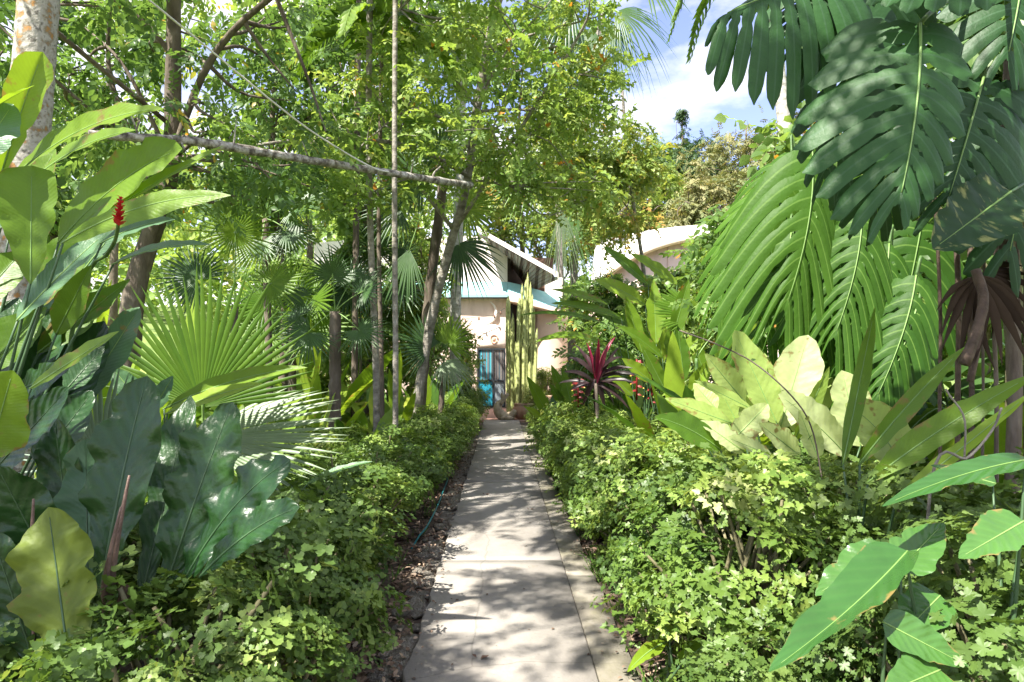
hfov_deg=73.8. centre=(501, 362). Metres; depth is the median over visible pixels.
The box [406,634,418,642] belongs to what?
edging stone
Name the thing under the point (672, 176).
distant tree
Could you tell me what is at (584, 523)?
hedge shrub
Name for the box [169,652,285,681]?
hedge shrub
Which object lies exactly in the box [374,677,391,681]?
edging stone
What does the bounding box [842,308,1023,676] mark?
strap leaf plant
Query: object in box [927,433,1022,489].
understory plant
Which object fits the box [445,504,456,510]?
edging stone
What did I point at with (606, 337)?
tall bush
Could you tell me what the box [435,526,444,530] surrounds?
edging stone
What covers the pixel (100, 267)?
woodland
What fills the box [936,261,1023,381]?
dry palm leaf
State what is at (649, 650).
broadleaf seedling
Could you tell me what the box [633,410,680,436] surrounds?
hedge shrub
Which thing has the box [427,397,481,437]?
hedge shrub
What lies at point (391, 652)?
edging stone
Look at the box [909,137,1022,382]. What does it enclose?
broadleaf tree
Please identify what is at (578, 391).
heliconia flower
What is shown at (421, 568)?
edging stone
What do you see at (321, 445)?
hedge shrub
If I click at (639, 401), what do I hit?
understory plant
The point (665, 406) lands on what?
understory plant
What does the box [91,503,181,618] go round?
hedge shrub
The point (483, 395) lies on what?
hedge shrub
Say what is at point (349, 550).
hedge shrub
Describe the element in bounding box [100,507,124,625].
flower spike
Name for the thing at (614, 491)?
hedge shrub
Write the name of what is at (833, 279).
monstera
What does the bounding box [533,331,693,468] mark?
understory plant
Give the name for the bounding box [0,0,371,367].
shade tree
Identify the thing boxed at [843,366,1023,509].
understory plant
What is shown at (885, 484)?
hedge shrub
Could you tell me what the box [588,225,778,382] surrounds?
vaulted building
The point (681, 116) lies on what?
distant tree
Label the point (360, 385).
understory plant
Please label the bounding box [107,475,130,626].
flower spike
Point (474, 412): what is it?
hedge shrub
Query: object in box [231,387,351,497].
fan palm
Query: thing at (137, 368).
understory plant
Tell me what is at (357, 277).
fan palm
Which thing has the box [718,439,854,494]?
hedge shrub
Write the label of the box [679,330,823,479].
twining vine
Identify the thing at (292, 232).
fan palm
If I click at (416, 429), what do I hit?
hedge shrub
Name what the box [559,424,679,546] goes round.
hedge shrub
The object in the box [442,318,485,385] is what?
tall bush
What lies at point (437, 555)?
edging stone
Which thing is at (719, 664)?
hedge shrub
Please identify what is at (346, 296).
fan palm
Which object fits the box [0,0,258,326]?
broadleaf tree
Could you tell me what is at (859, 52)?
monstera
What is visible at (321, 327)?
fan palm
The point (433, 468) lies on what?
hedge shrub
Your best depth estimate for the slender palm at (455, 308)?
15.40 m
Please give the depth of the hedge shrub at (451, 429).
9.61 m
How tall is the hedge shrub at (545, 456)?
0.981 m
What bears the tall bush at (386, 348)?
on the ground at (394, 566)
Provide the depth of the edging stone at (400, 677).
3.46 m
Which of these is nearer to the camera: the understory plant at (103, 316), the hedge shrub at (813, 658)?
the hedge shrub at (813, 658)
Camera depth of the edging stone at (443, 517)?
6.88 m
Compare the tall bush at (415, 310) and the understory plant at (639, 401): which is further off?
the tall bush at (415, 310)
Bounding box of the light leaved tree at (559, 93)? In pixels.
[252,0,651,417]
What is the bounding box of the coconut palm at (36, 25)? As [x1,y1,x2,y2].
[0,0,59,478]
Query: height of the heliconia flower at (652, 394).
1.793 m
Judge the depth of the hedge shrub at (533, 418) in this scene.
13.12 m
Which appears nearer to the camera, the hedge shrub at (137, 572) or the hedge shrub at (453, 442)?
the hedge shrub at (137, 572)
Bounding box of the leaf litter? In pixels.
[341,425,679,681]
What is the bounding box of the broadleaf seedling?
[627,623,707,681]
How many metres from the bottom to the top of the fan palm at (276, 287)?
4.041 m
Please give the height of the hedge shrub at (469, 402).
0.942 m
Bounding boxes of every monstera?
[694,124,966,473]
[704,0,1023,503]
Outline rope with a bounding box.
[148,0,388,171]
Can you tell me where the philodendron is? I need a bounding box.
[769,453,1023,681]
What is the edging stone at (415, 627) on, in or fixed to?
on the ground at (394, 566)
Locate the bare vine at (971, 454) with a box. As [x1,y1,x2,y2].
[925,389,1002,576]
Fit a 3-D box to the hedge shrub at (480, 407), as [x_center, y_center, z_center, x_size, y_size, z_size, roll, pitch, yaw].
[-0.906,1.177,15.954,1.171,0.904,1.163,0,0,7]
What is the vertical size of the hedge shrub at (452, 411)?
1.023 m
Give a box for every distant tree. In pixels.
[528,140,657,269]
[581,149,708,269]
[629,136,685,189]
[645,168,751,228]
[656,128,747,208]
[671,108,692,194]
[675,103,802,205]
[721,109,841,203]
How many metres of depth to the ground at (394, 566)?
5.24 m
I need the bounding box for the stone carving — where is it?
[493,392,516,419]
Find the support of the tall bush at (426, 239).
on the ground at (394, 566)
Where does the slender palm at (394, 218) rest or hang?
on the ground at (394, 566)
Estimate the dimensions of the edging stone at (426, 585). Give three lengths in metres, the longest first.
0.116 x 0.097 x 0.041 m
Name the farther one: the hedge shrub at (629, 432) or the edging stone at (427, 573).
the hedge shrub at (629, 432)
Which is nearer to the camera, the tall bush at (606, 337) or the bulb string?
the tall bush at (606, 337)
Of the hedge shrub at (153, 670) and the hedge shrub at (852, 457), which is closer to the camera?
the hedge shrub at (153, 670)
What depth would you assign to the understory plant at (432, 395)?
13.16 m
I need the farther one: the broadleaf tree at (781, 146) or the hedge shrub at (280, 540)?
the broadleaf tree at (781, 146)
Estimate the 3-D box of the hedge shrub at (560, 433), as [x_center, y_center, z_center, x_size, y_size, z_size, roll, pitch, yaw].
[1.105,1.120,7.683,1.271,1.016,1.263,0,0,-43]
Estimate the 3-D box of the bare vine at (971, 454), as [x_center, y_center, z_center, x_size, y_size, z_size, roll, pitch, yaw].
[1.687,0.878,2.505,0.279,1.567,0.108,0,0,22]
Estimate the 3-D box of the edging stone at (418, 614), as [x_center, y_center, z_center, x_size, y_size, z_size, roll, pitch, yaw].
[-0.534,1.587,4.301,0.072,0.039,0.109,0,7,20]
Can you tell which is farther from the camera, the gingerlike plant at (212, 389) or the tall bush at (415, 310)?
the tall bush at (415, 310)
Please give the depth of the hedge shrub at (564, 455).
6.95 m
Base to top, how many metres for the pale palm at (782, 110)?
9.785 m
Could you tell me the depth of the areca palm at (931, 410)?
5.05 m
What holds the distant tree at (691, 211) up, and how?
on the ground at (394, 566)
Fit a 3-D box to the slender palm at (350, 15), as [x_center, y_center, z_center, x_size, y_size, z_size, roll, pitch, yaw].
[-1.684,-1.679,10.074,2.818,6.706,2.508,0,0,-40]
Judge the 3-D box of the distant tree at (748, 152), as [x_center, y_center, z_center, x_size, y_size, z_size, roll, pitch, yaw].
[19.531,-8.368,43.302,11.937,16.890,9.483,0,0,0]
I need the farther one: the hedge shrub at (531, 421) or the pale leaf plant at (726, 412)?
the hedge shrub at (531, 421)
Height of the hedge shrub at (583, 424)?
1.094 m
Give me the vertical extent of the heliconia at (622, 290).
3.432 m
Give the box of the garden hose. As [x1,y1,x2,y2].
[411,477,447,548]
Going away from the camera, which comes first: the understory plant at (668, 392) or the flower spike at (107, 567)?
the flower spike at (107, 567)
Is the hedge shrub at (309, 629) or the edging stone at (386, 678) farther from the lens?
the edging stone at (386, 678)
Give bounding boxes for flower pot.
[513,403,533,418]
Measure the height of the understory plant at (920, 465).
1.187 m
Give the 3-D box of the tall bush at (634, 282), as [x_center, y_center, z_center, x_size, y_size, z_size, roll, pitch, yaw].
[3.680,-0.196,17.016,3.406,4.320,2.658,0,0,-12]
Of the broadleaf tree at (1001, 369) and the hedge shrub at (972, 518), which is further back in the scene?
the broadleaf tree at (1001, 369)
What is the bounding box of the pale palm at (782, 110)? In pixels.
[667,0,790,141]
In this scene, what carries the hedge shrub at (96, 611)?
on the ground at (394, 566)
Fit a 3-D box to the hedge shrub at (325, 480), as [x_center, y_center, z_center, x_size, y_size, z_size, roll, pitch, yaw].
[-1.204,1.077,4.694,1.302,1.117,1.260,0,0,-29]
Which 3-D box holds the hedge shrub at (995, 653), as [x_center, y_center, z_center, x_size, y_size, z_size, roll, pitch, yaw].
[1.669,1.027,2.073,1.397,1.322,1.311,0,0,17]
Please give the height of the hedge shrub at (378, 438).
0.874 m
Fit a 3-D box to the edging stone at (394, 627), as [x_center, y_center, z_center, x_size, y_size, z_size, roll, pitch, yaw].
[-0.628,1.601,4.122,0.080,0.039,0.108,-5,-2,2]
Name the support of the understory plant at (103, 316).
on the ground at (394, 566)
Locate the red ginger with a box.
[68,195,126,352]
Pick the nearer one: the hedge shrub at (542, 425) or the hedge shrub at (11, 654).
the hedge shrub at (11, 654)
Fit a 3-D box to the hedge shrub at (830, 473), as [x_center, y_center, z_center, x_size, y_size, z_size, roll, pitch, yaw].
[2.078,1.074,3.701,1.282,1.171,1.378,0,0,-44]
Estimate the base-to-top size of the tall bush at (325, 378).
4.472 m
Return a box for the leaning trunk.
[88,116,473,188]
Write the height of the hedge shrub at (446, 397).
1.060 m
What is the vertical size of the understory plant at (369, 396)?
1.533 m
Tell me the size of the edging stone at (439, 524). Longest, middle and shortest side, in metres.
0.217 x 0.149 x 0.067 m
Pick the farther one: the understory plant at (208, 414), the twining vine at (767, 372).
the understory plant at (208, 414)
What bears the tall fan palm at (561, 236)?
on the ground at (394, 566)
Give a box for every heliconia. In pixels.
[522,246,732,425]
[608,279,713,420]
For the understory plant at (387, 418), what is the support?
on the ground at (394, 566)
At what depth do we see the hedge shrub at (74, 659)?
1.85 m
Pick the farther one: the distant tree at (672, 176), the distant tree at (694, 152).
the distant tree at (694, 152)
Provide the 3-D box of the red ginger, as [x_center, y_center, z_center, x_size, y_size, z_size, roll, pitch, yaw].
[-1.999,0.482,3.323,1.296,2.361,0.195,0,0,44]
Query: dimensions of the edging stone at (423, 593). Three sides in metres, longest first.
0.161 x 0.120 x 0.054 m
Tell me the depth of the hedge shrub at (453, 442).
9.04 m
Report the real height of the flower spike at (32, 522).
0.605 m
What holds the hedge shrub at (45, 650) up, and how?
on the ground at (394, 566)
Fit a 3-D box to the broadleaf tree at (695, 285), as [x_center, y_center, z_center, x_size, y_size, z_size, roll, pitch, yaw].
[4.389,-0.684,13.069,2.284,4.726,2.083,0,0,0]
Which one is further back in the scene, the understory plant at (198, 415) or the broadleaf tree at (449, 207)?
the broadleaf tree at (449, 207)
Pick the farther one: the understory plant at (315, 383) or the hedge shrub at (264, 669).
the understory plant at (315, 383)
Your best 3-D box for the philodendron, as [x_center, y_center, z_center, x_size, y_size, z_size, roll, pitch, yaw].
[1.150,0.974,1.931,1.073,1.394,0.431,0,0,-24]
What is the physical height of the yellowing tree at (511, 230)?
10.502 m
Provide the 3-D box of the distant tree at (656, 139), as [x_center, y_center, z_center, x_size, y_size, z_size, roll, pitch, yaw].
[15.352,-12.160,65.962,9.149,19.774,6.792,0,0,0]
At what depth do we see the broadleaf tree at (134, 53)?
11.25 m
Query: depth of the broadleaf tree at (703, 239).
8.46 m
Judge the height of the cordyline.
2.009 m
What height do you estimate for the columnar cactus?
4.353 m
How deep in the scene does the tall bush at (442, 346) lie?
18.20 m
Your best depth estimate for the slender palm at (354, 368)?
12.95 m
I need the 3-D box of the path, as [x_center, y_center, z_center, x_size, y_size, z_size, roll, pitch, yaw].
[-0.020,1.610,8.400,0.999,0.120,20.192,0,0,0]
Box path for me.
[402,420,598,681]
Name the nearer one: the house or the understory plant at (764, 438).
the understory plant at (764, 438)
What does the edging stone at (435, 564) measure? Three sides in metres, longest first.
0.202 x 0.155 x 0.076 m
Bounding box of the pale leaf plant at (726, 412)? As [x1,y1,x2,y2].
[655,330,910,550]
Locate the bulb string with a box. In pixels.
[462,308,504,321]
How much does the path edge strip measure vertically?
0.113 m
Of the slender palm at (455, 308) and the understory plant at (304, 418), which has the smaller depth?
the understory plant at (304, 418)
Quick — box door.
[477,348,504,406]
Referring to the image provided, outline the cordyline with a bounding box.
[560,337,639,417]
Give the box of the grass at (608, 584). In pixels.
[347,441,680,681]
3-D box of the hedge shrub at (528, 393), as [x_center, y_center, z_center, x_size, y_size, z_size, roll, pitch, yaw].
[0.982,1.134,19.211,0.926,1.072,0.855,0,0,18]
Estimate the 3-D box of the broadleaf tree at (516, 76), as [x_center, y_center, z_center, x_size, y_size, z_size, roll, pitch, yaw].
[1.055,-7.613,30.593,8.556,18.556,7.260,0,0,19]
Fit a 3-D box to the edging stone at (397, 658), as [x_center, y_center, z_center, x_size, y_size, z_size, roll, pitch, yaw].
[-0.540,1.590,3.584,0.130,0.076,0.222,-5,14,14]
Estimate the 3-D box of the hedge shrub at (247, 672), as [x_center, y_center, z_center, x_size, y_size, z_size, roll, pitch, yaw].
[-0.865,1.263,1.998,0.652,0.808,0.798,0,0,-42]
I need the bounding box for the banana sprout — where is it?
[524,365,574,420]
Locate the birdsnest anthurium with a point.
(195, 513)
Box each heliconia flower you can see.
[571,359,588,415]
[630,350,647,418]
[645,355,660,407]
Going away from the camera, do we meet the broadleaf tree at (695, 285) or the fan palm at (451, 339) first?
the fan palm at (451, 339)
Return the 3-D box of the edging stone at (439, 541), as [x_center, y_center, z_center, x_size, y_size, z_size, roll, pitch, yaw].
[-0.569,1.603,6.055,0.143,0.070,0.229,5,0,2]
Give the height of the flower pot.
0.430 m
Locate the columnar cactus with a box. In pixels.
[505,274,537,411]
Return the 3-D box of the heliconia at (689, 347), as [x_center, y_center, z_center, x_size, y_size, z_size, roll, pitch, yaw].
[2.153,0.251,9.195,1.421,2.859,0.762,0,0,18]
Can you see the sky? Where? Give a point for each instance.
(690, 88)
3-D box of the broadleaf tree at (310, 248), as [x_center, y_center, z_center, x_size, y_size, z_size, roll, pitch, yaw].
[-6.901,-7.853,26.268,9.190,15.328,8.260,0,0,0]
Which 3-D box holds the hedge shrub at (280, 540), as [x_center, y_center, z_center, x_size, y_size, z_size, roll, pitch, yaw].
[-1.046,1.143,2.996,0.822,1.043,0.818,0,0,36]
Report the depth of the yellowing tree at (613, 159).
14.21 m
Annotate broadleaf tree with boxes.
[0,0,198,243]
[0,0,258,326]
[181,0,388,391]
[195,0,426,264]
[236,0,485,435]
[254,98,492,266]
[434,0,619,252]
[658,204,792,340]
[665,203,732,305]
[704,82,892,274]
[778,172,1004,377]
[801,0,1023,406]
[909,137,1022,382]
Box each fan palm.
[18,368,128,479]
[100,260,316,569]
[149,186,307,405]
[186,155,330,410]
[223,255,353,406]
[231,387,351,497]
[268,245,390,433]
[321,221,426,339]
[360,86,505,409]
[391,312,477,412]
[486,160,629,306]
[514,0,692,374]
[652,249,716,369]
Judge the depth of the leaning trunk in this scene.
6.52 m
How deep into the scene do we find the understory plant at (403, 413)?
10.51 m
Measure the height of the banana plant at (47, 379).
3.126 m
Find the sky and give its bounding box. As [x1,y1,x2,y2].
[0,0,952,306]
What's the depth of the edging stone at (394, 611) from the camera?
4.32 m
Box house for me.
[314,226,567,407]
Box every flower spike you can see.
[30,499,35,661]
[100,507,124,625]
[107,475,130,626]
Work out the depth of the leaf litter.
5.02 m
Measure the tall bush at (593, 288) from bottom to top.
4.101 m
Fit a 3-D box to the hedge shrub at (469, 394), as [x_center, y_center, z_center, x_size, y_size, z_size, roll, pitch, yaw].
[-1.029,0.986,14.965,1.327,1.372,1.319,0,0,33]
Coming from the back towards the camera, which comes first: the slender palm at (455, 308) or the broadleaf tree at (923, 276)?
the slender palm at (455, 308)
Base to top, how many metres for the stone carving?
0.805 m
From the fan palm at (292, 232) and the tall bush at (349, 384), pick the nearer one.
the fan palm at (292, 232)
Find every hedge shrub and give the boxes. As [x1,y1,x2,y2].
[0,586,101,681]
[0,602,171,681]
[3,590,121,681]
[9,634,101,681]
[28,613,207,681]
[45,543,335,681]
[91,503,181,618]
[94,562,357,681]
[122,494,204,629]
[151,627,292,681]
[156,502,346,675]
[157,481,411,664]
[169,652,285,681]
[202,534,412,681]
[244,467,416,582]
[260,423,343,486]
[261,443,336,486]
[270,420,368,463]
[277,436,408,584]
[294,446,429,526]
[327,434,441,529]
[340,440,435,531]
[342,422,453,506]
[353,428,444,462]
[377,416,454,486]
[386,421,465,476]
[390,406,475,447]
[400,404,472,471]
[410,400,474,443]
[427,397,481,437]
[429,399,485,435]
[429,403,478,437]
[438,359,491,418]
[444,392,480,422]
[445,377,483,406]
[456,396,478,429]
[477,401,485,422]
[519,393,621,459]
[521,385,549,405]
[525,405,560,434]
[525,406,566,429]
[528,408,627,481]
[532,408,577,436]
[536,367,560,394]
[537,417,615,476]
[539,410,648,515]
[543,411,624,462]
[545,426,657,539]
[556,435,687,576]
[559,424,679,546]
[584,427,749,582]
[589,448,898,681]
[595,440,811,638]
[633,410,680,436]
[655,611,835,681]
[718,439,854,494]
[744,432,906,564]
[765,515,1023,681]
[772,452,951,661]
[792,509,1023,681]
[799,447,1023,681]
[875,479,1023,679]
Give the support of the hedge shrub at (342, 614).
on the ground at (394, 566)
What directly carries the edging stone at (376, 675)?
on the ground at (394, 566)
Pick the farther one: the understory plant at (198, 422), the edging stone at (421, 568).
the understory plant at (198, 422)
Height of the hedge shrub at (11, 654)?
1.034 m
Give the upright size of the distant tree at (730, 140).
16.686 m
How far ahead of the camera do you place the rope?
5.91 m
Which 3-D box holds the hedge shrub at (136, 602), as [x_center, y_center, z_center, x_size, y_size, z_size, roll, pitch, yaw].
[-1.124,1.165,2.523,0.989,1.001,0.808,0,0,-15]
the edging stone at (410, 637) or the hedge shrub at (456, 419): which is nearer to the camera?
the edging stone at (410, 637)
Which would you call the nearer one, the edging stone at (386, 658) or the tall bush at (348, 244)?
the edging stone at (386, 658)
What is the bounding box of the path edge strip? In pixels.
[521,425,641,681]
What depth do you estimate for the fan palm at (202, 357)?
4.55 m
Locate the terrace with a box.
[479,408,527,421]
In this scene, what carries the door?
in the house
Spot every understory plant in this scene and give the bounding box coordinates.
[92,279,173,421]
[111,362,139,395]
[146,296,275,423]
[161,404,210,426]
[196,385,365,428]
[196,388,328,433]
[196,403,303,446]
[208,303,399,436]
[241,410,306,451]
[271,348,369,484]
[277,377,409,422]
[290,385,472,435]
[334,403,398,447]
[341,372,478,423]
[380,350,481,434]
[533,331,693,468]
[570,319,811,458]
[585,386,695,441]
[590,375,654,428]
[633,344,834,454]
[761,433,928,493]
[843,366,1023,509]
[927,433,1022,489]
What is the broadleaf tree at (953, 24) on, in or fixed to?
on the ground at (394, 566)
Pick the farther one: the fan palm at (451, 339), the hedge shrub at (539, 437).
the fan palm at (451, 339)
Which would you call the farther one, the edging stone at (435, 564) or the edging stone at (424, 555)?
the edging stone at (424, 555)
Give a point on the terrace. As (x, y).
(491, 416)
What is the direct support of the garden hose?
on the ground at (394, 566)
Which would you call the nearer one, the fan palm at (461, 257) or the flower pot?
the fan palm at (461, 257)
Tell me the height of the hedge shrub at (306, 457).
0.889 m
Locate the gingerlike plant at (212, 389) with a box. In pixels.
[111,365,371,631]
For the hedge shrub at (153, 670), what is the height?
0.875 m
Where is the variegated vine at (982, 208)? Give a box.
[931,171,1023,250]
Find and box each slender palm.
[291,2,475,417]
[294,0,426,422]
[365,0,452,434]
[365,0,459,433]
[412,2,514,385]
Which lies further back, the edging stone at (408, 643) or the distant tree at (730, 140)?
the distant tree at (730, 140)
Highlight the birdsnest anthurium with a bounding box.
[0,376,299,665]
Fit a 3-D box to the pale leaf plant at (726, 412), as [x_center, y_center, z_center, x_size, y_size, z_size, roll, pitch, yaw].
[1.737,0.729,4.341,1.773,1.878,1.118,0,0,0]
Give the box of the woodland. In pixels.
[53,107,1004,353]
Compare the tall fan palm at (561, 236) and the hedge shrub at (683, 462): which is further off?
the tall fan palm at (561, 236)
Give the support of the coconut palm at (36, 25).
on the ground at (394, 566)
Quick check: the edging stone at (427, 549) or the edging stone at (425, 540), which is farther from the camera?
the edging stone at (425, 540)
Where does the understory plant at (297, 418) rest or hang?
on the ground at (394, 566)
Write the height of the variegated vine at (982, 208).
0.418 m
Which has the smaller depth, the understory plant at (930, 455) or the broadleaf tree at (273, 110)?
the understory plant at (930, 455)
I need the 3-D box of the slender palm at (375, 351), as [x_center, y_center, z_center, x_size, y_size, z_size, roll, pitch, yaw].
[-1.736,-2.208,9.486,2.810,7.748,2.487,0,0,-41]
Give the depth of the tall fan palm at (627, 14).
26.81 m
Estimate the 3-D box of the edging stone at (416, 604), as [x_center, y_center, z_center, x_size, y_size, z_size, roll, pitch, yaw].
[-0.550,1.588,4.446,0.115,0.068,0.234,-6,20,-15]
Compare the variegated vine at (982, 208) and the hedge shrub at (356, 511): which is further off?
the hedge shrub at (356, 511)
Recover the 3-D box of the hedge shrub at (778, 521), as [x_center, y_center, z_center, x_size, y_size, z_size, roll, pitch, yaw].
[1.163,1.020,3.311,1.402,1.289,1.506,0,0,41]
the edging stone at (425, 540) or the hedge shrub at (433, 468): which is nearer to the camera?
the edging stone at (425, 540)
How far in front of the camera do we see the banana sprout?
11.80 m
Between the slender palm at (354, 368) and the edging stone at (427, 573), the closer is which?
the edging stone at (427, 573)
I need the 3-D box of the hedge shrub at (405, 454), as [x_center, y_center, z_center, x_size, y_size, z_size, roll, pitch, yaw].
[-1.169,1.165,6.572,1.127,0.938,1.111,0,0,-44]
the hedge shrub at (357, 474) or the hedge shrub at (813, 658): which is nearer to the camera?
the hedge shrub at (813, 658)
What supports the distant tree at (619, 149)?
on the ground at (394, 566)
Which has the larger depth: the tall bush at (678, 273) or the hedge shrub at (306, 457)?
the tall bush at (678, 273)
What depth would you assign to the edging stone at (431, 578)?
4.94 m
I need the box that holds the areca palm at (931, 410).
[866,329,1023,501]
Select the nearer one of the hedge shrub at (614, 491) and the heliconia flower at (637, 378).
the hedge shrub at (614, 491)
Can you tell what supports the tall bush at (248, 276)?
on the ground at (394, 566)
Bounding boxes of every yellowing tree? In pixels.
[417,148,665,279]
[502,85,678,286]
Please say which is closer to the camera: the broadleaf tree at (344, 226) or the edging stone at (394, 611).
the edging stone at (394, 611)
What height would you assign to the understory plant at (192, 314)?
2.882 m
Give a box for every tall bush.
[221,248,349,405]
[272,264,365,397]
[277,349,350,387]
[311,218,437,434]
[341,282,432,408]
[381,209,449,372]
[382,229,464,407]
[401,307,465,396]
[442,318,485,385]
[546,265,641,401]
[551,324,643,423]
[570,310,658,418]
[581,270,692,420]
[614,271,709,421]
[649,266,715,374]
[685,289,777,383]
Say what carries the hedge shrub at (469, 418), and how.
on the ground at (394, 566)
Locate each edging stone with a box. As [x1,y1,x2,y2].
[365,665,400,681]
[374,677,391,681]
[378,643,402,659]
[380,653,397,664]
[389,650,409,669]
[391,607,410,616]
[391,623,403,631]
[394,670,402,680]
[400,635,416,655]
[404,589,415,598]
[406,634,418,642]
[408,595,425,613]
[411,610,422,618]
[412,566,427,572]
[412,623,420,632]
[414,590,429,598]
[415,551,429,558]
[419,582,432,588]
[421,575,434,583]
[422,536,433,542]
[422,546,437,553]
[422,571,433,576]
[424,560,440,571]
[430,549,443,559]
[431,539,445,545]
[434,523,446,528]
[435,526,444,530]
[437,516,446,522]
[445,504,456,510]
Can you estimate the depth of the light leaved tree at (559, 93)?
9.43 m
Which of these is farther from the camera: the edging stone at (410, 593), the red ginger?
the edging stone at (410, 593)
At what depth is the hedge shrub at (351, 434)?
7.89 m
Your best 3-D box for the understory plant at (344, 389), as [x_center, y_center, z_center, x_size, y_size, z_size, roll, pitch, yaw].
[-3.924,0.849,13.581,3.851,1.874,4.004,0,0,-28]
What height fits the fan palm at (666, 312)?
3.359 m
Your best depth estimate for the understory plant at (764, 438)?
5.26 m
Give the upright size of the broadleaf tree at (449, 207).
8.662 m
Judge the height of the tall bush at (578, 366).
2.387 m
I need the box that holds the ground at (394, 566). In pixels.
[34,306,963,681]
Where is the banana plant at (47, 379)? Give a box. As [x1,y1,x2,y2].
[0,51,230,476]
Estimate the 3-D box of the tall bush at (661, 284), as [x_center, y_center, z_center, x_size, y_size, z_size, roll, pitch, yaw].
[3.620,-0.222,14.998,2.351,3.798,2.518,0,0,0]
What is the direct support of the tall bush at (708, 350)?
on the ground at (394, 566)
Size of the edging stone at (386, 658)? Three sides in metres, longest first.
0.194 x 0.125 x 0.053 m
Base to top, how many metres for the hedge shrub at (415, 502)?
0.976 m

